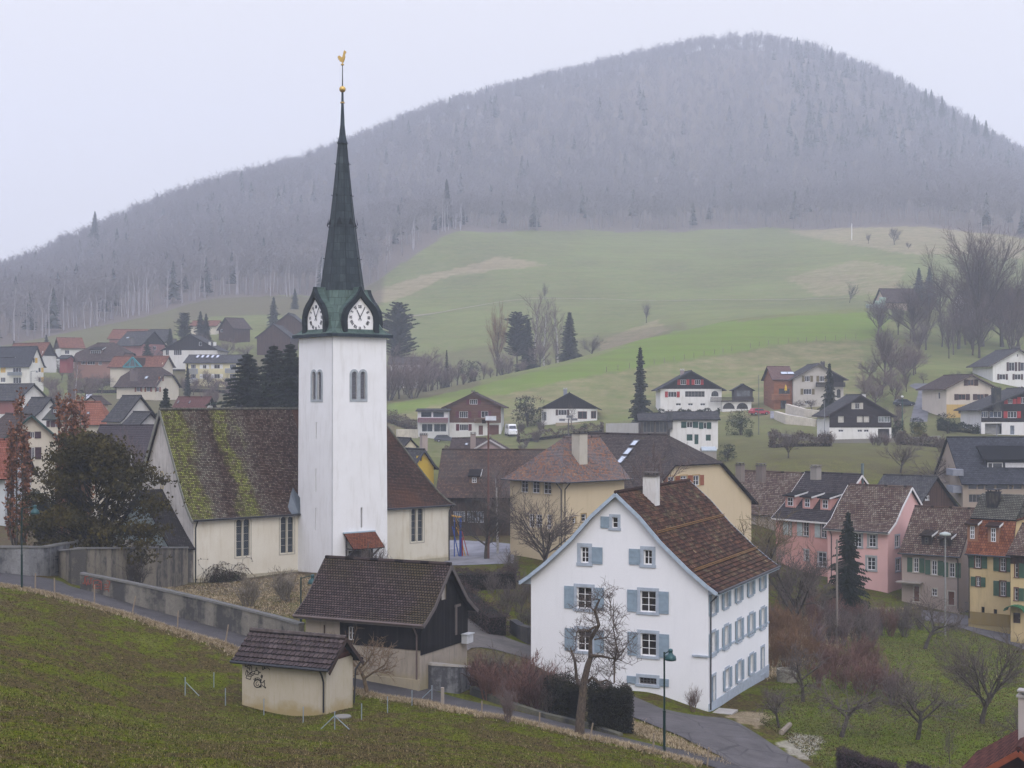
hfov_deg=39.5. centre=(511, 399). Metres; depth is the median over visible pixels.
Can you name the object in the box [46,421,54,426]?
window
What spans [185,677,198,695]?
wire fence post
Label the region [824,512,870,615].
spruce tree
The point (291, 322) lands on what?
dark chalet
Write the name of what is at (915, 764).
hedge
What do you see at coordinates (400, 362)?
bare tree
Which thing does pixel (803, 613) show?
bare shrub
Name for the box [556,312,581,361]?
conifer
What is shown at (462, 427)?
window
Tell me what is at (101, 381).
garden tree
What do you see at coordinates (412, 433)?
terrace wall
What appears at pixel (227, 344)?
garden tree
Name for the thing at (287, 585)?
bare shrub
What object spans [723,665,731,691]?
window
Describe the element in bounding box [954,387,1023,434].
red and black chalet
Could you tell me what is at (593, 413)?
window
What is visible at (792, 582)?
bare shrub
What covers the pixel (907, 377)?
bare tree
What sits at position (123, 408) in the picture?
grey roof gable
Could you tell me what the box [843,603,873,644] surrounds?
bare shrub
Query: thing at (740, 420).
evergreen shrub
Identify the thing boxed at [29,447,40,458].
window
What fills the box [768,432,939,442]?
terrace wall
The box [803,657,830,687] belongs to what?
bare shrub
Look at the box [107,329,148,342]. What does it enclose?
red roof house
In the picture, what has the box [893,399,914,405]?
parked car
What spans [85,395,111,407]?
tiny pink gable
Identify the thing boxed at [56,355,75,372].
maroon hut
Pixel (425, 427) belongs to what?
window
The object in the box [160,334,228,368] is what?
long dark gable house
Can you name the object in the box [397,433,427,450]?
cream shed
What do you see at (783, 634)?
bare shrub
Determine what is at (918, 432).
garden bush
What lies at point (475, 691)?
kerb wall
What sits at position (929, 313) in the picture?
grove tree
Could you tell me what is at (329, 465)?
church
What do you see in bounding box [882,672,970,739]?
fruit tree
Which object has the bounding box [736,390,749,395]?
window
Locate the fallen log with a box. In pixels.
[779,722,791,734]
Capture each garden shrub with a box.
[46,390,56,401]
[52,386,63,401]
[61,390,75,402]
[67,386,76,396]
[179,378,184,388]
[202,381,216,397]
[208,380,217,389]
[210,388,220,401]
[213,378,220,385]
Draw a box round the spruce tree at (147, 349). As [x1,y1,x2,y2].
[143,339,152,355]
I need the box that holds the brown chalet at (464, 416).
[416,390,508,438]
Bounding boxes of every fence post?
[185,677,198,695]
[321,711,349,729]
[441,687,443,703]
[706,747,709,765]
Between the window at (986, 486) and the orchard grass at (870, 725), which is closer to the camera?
the orchard grass at (870, 725)
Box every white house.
[517,472,780,711]
[966,346,1023,386]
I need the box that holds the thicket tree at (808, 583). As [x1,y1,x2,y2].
[756,529,847,631]
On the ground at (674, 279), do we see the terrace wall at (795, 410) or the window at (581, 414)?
the terrace wall at (795, 410)
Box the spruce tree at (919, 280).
[913,268,924,305]
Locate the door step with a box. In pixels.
[712,708,737,714]
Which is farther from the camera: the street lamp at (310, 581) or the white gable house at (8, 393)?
the white gable house at (8, 393)
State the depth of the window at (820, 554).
163.91 m
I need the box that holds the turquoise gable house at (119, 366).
[107,356,175,386]
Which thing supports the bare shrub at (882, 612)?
on the ground at (674, 279)
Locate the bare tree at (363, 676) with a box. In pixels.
[327,627,404,693]
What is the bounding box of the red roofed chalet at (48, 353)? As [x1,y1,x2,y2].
[12,342,57,372]
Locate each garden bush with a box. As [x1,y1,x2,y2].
[510,395,545,426]
[717,443,736,461]
[891,419,904,437]
[909,417,926,435]
[911,427,925,439]
[935,412,957,433]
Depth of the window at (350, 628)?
88.29 m
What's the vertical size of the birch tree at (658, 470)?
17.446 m
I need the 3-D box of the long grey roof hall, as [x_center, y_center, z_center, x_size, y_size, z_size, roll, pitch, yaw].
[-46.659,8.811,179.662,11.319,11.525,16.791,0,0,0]
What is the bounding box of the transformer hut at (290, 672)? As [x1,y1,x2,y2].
[230,627,363,715]
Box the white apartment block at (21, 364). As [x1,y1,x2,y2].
[0,346,46,390]
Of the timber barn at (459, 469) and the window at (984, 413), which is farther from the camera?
the window at (984, 413)
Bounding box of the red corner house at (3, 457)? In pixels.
[0,438,37,525]
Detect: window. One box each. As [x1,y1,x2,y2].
[13,368,20,371]
[13,377,20,382]
[26,432,40,437]
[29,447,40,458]
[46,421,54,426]
[174,350,181,354]
[200,365,208,368]
[211,365,222,368]
[211,374,222,378]
[234,519,251,558]
[279,516,294,555]
[310,369,322,401]
[349,627,353,639]
[350,369,366,401]
[410,508,424,543]
[421,412,431,416]
[422,424,432,431]
[433,412,443,416]
[434,424,445,431]
[454,511,464,520]
[456,411,470,417]
[456,424,471,430]
[466,399,480,404]
[467,511,483,522]
[478,411,490,417]
[519,481,528,493]
[531,482,540,494]
[537,514,541,526]
[542,412,546,420]
[542,483,552,494]
[556,410,568,414]
[564,583,603,611]
[565,626,603,653]
[576,543,601,565]
[578,411,586,418]
[580,513,586,522]
[591,411,595,418]
[600,514,620,530]
[627,587,668,615]
[627,629,668,659]
[627,674,668,687]
[629,546,655,567]
[643,422,653,431]
[656,422,666,431]
[664,475,678,481]
[665,391,679,396]
[676,474,691,479]
[677,379,688,384]
[681,422,697,427]
[685,391,704,396]
[689,474,703,485]
[692,379,703,384]
[699,422,710,428]
[709,595,718,616]
[709,629,718,657]
[711,391,717,395]
[722,591,730,610]
[722,622,731,650]
[723,403,734,408]
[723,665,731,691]
[735,585,743,603]
[735,616,743,643]
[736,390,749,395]
[736,658,743,683]
[737,403,747,408]
[747,580,755,597]
[748,610,755,637]
[748,651,756,676]
[759,575,766,591]
[759,605,766,630]
[779,389,789,395]
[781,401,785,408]
[783,522,791,535]
[797,522,808,536]
[801,389,814,394]
[802,376,812,381]
[803,548,808,560]
[815,523,826,538]
[816,376,826,381]
[817,551,826,567]
[837,389,840,397]
[851,403,862,408]
[854,533,863,548]
[865,555,877,571]
[866,533,877,548]
[878,416,889,421]
[894,534,899,548]
[895,557,901,572]
[907,557,923,572]
[925,559,942,575]
[931,588,937,596]
[943,562,960,577]
[954,394,969,399]
[964,379,977,385]
[968,485,976,488]
[968,555,986,568]
[969,494,980,501]
[971,576,984,586]
[973,394,987,399]
[982,411,987,417]
[985,485,994,488]
[990,411,1001,417]
[993,557,1010,571]
[993,580,1010,596]
[996,485,1007,488]
[997,374,1007,379]
[1004,399,1016,403]
[1004,411,1020,417]
[1007,362,1016,370]
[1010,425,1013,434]
[1012,374,1022,379]
[1013,485,1021,488]
[1013,563,1023,577]
[1013,587,1023,600]
[1017,397,1023,403]
[1018,362,1023,370]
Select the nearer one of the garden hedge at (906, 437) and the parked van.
the garden hedge at (906, 437)
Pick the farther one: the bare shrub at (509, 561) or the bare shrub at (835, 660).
the bare shrub at (509, 561)
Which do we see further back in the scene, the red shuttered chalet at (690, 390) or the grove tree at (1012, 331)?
the grove tree at (1012, 331)
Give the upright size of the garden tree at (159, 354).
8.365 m
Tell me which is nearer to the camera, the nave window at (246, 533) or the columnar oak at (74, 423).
the columnar oak at (74, 423)
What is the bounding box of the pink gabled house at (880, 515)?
[823,483,922,592]
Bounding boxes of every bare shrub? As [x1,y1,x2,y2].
[119,556,153,582]
[196,556,251,582]
[228,571,270,606]
[260,565,298,600]
[354,543,376,557]
[363,540,391,558]
[461,651,492,687]
[466,650,499,700]
[473,649,508,671]
[473,660,515,697]
[475,640,522,677]
[479,567,498,593]
[479,657,510,689]
[491,576,518,615]
[493,658,520,696]
[494,675,519,722]
[497,546,520,571]
[498,655,540,704]
[498,660,547,704]
[504,653,538,675]
[510,670,549,708]
[511,583,530,612]
[511,648,553,680]
[511,660,552,708]
[512,568,533,602]
[513,597,530,625]
[520,656,561,679]
[533,671,563,712]
[535,659,573,688]
[683,685,702,712]
[768,597,793,637]
[768,600,784,637]
[768,624,784,648]
[768,633,787,665]
[770,558,804,604]
[770,625,798,645]
[771,618,803,666]
[785,636,806,666]
[790,602,807,624]
[798,579,821,610]
[799,589,822,612]
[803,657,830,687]
[804,616,828,653]
[816,638,853,678]
[817,581,839,607]
[819,609,845,643]
[824,594,846,614]
[828,655,856,689]
[831,608,858,645]
[831,634,870,675]
[838,660,879,695]
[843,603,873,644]
[846,631,878,669]
[848,650,887,690]
[851,600,867,619]
[855,650,890,689]
[856,633,884,665]
[859,593,882,624]
[861,609,881,634]
[862,616,883,644]
[866,607,889,635]
[872,602,891,621]
[873,662,899,695]
[880,605,905,636]
[885,601,901,626]
[894,605,914,636]
[899,598,918,628]
[912,606,929,629]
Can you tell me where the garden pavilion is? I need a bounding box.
[729,383,754,401]
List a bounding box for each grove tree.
[872,281,938,338]
[890,299,905,334]
[902,292,945,349]
[908,217,1023,346]
[924,273,951,321]
[934,299,949,346]
[937,309,958,358]
[939,282,977,348]
[943,285,1010,357]
[960,278,1023,346]
[979,285,1023,348]
[992,263,1023,345]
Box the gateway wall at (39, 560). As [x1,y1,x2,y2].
[0,538,87,575]
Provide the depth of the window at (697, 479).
154.62 m
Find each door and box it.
[349,549,369,556]
[479,426,482,434]
[489,425,498,434]
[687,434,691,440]
[694,434,697,443]
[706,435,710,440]
[711,672,716,710]
[760,644,765,676]
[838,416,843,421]
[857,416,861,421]
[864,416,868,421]
[878,429,887,437]
[912,585,919,602]
[947,590,955,605]
[985,423,999,433]
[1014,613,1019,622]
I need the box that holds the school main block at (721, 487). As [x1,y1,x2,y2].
[587,432,758,540]
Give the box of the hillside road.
[909,383,927,421]
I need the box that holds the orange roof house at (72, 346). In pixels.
[53,337,85,368]
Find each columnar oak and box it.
[1,387,33,545]
[53,392,83,537]
[69,389,94,534]
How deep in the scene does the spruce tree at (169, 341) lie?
439.60 m
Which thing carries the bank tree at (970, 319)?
on the ground at (674, 279)
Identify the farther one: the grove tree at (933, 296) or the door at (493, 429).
the grove tree at (933, 296)
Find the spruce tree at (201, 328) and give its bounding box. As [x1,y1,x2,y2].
[193,311,206,337]
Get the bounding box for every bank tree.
[853,355,887,374]
[853,373,887,395]
[858,378,891,402]
[864,292,895,334]
[864,364,904,393]
[871,324,892,347]
[872,338,912,374]
[874,300,892,330]
[880,344,927,380]
[882,368,910,400]
[885,329,899,350]
[895,348,917,377]
[897,319,933,352]
[900,342,928,374]
[904,328,917,352]
[906,323,935,348]
[906,347,929,373]
[940,300,968,354]
[954,304,971,344]
[955,317,990,354]
[957,308,974,344]
[958,309,983,348]
[1001,306,1022,344]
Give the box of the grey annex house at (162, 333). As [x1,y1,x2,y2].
[149,329,172,347]
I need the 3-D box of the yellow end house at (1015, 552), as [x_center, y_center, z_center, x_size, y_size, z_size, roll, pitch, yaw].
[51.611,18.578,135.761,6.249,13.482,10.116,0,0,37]
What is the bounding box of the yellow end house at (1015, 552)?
[1003,522,1023,643]
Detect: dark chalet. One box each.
[116,330,166,355]
[255,324,298,354]
[274,312,301,341]
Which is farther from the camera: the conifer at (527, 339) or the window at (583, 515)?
the conifer at (527, 339)
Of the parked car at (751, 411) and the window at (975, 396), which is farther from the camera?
the parked car at (751, 411)
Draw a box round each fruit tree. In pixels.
[753,684,803,727]
[776,630,829,701]
[800,673,910,740]
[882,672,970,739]
[905,584,967,648]
[924,627,1023,723]
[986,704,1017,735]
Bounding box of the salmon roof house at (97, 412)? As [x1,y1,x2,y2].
[71,401,108,433]
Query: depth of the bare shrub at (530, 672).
86.67 m
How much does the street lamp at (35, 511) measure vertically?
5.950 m
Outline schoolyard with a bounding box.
[444,540,513,564]
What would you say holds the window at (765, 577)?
in the white house at (687, 566)
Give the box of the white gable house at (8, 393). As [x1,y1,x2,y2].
[0,383,46,417]
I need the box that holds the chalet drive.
[770,411,812,418]
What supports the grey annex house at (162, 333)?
on the ground at (674, 279)
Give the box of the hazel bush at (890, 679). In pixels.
[874,651,913,704]
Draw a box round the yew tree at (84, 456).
[7,426,189,566]
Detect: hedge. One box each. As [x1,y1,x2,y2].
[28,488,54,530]
[67,376,116,392]
[188,375,231,392]
[387,409,417,428]
[455,565,516,590]
[460,576,510,635]
[516,422,603,442]
[542,671,587,718]
[586,678,634,733]
[658,407,720,415]
[768,428,832,447]
[834,746,900,767]
[897,430,945,447]
[904,759,951,767]
[936,418,979,433]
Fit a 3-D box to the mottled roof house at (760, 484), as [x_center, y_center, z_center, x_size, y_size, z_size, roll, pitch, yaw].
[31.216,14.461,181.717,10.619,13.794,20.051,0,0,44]
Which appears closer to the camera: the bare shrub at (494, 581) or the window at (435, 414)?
the bare shrub at (494, 581)
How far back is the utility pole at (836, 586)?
124.92 m
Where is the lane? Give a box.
[0,573,751,767]
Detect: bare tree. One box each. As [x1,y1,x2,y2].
[327,627,404,693]
[386,344,408,374]
[386,364,411,400]
[387,356,419,398]
[388,356,438,398]
[389,351,423,394]
[403,345,447,391]
[403,350,438,387]
[415,359,441,391]
[432,369,449,388]
[434,358,462,388]
[447,367,455,386]
[448,359,464,384]
[459,372,467,384]
[467,367,478,381]
[478,360,488,378]
[486,367,495,377]
[487,343,517,374]
[517,361,529,370]
[524,343,549,366]
[541,285,548,295]
[551,338,561,362]
[567,405,577,425]
[642,301,650,322]
[775,429,805,457]
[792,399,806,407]
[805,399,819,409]
[867,325,898,384]
[875,435,924,473]
[888,229,901,244]
[900,370,911,391]
[903,457,949,484]
[917,372,927,382]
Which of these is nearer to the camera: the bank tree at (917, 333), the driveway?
the driveway
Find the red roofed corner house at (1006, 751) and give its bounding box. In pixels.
[961,688,1023,767]
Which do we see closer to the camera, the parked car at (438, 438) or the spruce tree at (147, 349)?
the parked car at (438, 438)
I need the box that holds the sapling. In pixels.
[939,724,959,763]
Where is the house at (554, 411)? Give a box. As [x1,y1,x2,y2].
[537,388,601,425]
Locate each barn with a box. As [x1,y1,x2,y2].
[292,555,478,690]
[436,449,545,535]
[874,288,920,311]
[878,474,958,506]
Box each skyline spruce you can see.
[87,213,100,253]
[438,179,456,226]
[828,50,834,71]
[921,89,931,120]
[928,89,936,118]
[938,96,946,126]
[949,108,956,130]
[970,114,978,138]
[982,120,991,148]
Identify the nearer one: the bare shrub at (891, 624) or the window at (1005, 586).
the bare shrub at (891, 624)
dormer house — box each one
[771,463,868,576]
[896,505,974,612]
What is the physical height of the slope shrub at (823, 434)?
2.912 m
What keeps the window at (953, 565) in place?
in the dormer house at (922, 549)
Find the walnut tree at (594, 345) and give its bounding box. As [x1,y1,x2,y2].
[580,334,606,353]
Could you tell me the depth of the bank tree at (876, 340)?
363.74 m
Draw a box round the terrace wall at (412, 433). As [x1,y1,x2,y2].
[396,429,417,437]
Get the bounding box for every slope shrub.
[518,442,525,448]
[533,429,541,441]
[537,419,546,431]
[817,430,829,441]
[866,433,876,444]
[874,432,883,445]
[881,430,890,445]
[891,430,904,444]
[893,406,905,418]
[933,438,944,451]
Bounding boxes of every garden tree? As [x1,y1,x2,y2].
[35,376,61,393]
[46,377,59,391]
[56,356,64,379]
[70,372,99,400]
[87,371,113,393]
[142,345,167,355]
[190,377,202,394]
[199,369,216,386]
[216,337,240,353]
[218,377,237,386]
[236,343,253,353]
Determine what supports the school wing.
on the ground at (674, 279)
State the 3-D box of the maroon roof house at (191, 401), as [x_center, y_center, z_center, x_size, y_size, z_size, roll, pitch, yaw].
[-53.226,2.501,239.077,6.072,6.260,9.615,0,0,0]
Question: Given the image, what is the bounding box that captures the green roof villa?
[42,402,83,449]
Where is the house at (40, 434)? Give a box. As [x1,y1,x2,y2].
[0,412,57,502]
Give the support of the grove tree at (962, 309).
on the ground at (674, 279)
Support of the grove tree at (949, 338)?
on the ground at (674, 279)
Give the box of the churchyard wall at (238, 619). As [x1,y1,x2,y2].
[80,572,304,635]
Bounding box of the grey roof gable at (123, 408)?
[101,395,154,423]
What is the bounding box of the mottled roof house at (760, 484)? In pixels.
[734,462,804,530]
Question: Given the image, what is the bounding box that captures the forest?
[0,28,1023,339]
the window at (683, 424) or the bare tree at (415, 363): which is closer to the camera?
the window at (683, 424)
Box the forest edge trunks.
[13,195,461,340]
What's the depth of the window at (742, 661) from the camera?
102.32 m
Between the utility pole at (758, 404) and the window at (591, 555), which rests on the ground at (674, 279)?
the utility pole at (758, 404)
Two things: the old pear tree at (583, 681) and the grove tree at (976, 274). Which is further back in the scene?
the grove tree at (976, 274)
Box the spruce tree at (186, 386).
[183,363,192,395]
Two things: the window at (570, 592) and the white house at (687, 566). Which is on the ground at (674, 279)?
the white house at (687, 566)
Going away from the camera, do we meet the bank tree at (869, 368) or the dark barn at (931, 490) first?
the dark barn at (931, 490)
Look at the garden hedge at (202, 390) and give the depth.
373.34 m
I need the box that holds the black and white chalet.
[812,392,896,438]
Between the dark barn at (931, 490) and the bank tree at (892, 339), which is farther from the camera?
the bank tree at (892, 339)
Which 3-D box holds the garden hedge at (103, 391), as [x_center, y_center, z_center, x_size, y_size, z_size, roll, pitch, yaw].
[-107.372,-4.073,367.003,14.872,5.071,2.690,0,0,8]
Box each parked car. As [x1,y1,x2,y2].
[434,435,451,441]
[748,408,769,414]
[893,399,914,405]
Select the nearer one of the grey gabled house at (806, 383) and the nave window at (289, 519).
the nave window at (289, 519)
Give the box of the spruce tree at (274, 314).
[266,297,280,328]
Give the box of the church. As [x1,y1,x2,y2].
[112,50,455,582]
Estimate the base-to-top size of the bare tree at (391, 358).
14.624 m
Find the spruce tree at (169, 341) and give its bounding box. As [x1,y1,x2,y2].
[164,328,172,345]
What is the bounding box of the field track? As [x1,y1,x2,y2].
[391,297,855,320]
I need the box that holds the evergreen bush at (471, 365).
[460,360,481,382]
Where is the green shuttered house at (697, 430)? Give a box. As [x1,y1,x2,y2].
[635,410,720,450]
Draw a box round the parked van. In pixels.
[504,424,517,435]
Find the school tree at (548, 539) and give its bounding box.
[483,482,583,561]
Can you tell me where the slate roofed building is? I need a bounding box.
[934,436,1023,506]
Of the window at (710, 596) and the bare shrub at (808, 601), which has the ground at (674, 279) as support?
the bare shrub at (808, 601)
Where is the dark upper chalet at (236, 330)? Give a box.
[216,317,252,342]
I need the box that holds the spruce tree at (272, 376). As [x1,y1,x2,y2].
[258,346,284,406]
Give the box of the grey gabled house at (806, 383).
[761,361,848,409]
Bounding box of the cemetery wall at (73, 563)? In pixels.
[58,547,188,586]
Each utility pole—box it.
[758,375,758,434]
[824,400,824,431]
[836,539,837,642]
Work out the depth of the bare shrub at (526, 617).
111.67 m
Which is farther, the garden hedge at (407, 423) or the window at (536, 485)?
the garden hedge at (407, 423)
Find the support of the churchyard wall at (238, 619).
on the ground at (674, 279)
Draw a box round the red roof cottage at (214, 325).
[189,320,221,334]
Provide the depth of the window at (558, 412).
305.33 m
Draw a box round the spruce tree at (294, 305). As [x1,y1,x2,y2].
[290,288,299,308]
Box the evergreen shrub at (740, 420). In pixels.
[725,408,753,434]
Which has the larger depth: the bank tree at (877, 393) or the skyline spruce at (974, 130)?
the skyline spruce at (974, 130)
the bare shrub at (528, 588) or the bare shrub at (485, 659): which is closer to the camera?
the bare shrub at (485, 659)
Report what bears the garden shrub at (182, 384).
on the ground at (674, 279)
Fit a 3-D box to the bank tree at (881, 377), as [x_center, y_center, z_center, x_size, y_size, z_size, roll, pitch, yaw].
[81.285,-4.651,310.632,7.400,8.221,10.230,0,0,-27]
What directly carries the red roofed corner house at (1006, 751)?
on the ground at (674, 279)
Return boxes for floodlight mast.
[482,416,495,558]
[559,415,576,435]
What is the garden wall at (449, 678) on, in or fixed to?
on the ground at (674, 279)
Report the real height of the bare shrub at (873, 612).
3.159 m
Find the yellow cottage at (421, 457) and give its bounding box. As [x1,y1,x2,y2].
[405,447,438,483]
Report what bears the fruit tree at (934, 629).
on the ground at (674, 279)
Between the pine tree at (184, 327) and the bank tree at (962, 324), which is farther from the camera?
the pine tree at (184, 327)
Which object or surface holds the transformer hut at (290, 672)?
on the ground at (674, 279)
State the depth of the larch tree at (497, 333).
431.37 m
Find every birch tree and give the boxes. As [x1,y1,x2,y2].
[66,356,85,399]
[119,424,144,503]
[474,455,515,553]
[516,290,554,359]
[530,296,562,365]
[539,302,564,362]
[622,442,668,486]
[641,432,695,482]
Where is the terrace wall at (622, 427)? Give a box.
[606,423,637,432]
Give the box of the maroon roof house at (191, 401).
[173,396,216,407]
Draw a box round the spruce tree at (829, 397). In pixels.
[817,363,838,409]
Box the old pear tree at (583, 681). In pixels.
[554,580,643,734]
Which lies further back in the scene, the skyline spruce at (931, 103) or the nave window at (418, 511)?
the skyline spruce at (931, 103)
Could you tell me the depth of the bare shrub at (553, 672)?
86.56 m
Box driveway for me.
[632,697,810,767]
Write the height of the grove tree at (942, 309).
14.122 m
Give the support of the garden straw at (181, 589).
on the ground at (674, 279)
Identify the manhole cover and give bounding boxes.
[335,714,350,718]
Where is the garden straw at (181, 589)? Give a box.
[158,574,310,617]
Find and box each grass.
[0,582,704,766]
[0,588,702,767]
[632,719,736,764]
[760,615,1023,767]
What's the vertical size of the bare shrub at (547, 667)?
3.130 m
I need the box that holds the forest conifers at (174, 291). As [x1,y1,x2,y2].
[0,37,1023,337]
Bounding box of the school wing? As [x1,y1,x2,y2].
[500,431,632,559]
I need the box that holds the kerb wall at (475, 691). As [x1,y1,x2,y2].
[470,686,622,735]
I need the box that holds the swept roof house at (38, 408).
[22,397,54,425]
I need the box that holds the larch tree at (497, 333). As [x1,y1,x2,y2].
[485,301,508,375]
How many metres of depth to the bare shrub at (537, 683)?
86.46 m
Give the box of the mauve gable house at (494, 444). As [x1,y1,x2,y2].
[470,432,509,448]
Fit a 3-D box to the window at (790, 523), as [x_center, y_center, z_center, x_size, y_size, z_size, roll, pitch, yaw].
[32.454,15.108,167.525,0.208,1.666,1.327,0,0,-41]
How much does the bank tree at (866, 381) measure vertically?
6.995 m
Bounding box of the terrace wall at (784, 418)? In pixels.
[774,411,816,426]
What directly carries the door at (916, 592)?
in the dormer house at (922, 549)
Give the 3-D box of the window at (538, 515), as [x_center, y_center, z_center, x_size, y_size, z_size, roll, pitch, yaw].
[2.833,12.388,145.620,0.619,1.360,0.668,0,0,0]
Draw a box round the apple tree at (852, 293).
[847,282,859,302]
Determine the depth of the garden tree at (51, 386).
352.68 m
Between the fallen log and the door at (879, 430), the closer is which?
the fallen log
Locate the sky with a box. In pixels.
[0,0,1023,261]
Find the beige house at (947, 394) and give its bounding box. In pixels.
[916,374,997,417]
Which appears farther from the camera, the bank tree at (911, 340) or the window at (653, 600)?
the bank tree at (911, 340)
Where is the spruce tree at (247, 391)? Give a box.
[206,352,275,407]
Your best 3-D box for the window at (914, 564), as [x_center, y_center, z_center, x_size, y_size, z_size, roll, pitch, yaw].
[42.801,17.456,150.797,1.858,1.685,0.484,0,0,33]
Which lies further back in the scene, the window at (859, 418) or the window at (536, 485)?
the window at (859, 418)
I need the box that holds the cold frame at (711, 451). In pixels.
[700,447,716,458]
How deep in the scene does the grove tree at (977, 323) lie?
371.67 m
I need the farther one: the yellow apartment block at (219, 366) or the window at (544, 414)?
the yellow apartment block at (219, 366)
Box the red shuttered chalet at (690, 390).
[651,369,753,411]
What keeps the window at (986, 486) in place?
in the slate roofed building
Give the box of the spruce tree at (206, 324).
[203,314,213,341]
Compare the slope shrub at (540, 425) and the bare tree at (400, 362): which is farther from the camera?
the bare tree at (400, 362)
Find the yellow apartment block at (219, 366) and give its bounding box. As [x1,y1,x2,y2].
[183,354,243,386]
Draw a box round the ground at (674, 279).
[0,49,1023,767]
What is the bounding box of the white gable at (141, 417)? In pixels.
[122,411,155,423]
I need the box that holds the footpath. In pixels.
[467,619,530,658]
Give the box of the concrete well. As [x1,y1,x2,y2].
[777,667,796,682]
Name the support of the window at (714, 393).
in the red shuttered chalet at (690, 390)
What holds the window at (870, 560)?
in the pink gabled house at (880, 515)
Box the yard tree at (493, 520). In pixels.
[450,482,522,558]
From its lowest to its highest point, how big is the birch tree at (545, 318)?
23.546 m
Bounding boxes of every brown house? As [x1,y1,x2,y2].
[113,367,182,399]
[449,437,486,448]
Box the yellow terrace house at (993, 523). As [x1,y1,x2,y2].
[964,489,1023,633]
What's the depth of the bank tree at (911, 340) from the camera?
363.64 m
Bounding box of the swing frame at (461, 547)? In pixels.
[452,515,468,556]
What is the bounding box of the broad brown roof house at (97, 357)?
[73,342,135,378]
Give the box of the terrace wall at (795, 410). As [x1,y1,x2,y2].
[785,404,818,417]
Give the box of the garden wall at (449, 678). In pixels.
[428,662,471,693]
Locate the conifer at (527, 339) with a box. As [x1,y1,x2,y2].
[512,319,538,371]
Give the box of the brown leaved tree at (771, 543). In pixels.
[736,500,806,579]
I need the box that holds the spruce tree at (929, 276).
[921,269,938,306]
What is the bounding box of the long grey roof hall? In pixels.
[86,424,153,519]
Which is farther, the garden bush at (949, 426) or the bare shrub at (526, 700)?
the garden bush at (949, 426)
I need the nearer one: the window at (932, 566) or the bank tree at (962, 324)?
the window at (932, 566)
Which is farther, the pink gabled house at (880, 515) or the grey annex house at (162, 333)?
the grey annex house at (162, 333)
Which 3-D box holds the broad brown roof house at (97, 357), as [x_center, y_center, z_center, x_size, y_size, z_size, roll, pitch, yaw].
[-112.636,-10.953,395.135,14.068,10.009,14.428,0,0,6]
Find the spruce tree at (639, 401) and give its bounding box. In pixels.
[628,347,652,422]
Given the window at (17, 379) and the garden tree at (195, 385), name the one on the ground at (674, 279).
the garden tree at (195, 385)
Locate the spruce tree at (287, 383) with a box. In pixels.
[258,342,298,406]
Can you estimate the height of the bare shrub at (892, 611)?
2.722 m
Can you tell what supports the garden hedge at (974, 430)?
on the ground at (674, 279)
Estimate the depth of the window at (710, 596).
96.43 m
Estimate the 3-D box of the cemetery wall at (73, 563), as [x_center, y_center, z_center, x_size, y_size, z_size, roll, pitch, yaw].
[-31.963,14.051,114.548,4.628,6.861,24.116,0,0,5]
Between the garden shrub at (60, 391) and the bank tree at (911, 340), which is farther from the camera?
the bank tree at (911, 340)
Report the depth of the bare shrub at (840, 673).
106.06 m
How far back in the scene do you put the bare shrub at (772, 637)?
119.07 m
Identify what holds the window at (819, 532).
in the pink dormer house at (815, 493)
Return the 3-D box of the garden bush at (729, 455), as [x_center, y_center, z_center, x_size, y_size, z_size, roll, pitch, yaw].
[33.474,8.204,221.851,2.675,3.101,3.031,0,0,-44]
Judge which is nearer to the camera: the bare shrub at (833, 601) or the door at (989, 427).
the bare shrub at (833, 601)
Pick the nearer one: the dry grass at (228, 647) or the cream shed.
the dry grass at (228, 647)
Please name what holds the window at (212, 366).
in the yellow apartment block at (219, 366)
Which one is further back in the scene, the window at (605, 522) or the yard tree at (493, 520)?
the yard tree at (493, 520)
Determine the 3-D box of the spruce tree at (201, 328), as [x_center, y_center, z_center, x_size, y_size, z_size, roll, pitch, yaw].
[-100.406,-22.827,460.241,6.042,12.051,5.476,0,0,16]
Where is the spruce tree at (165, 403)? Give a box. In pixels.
[155,388,172,415]
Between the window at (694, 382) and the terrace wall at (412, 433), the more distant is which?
the window at (694, 382)
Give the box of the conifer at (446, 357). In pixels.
[443,350,449,387]
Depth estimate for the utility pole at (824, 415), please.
245.95 m
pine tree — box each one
[174,312,192,338]
[381,302,419,356]
[501,311,532,369]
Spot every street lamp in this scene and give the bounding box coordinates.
[20,505,39,587]
[300,574,314,621]
[663,649,675,752]
[939,532,950,634]
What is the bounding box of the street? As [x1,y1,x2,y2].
[921,610,1023,648]
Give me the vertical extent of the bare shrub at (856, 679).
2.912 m
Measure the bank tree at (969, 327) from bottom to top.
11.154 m

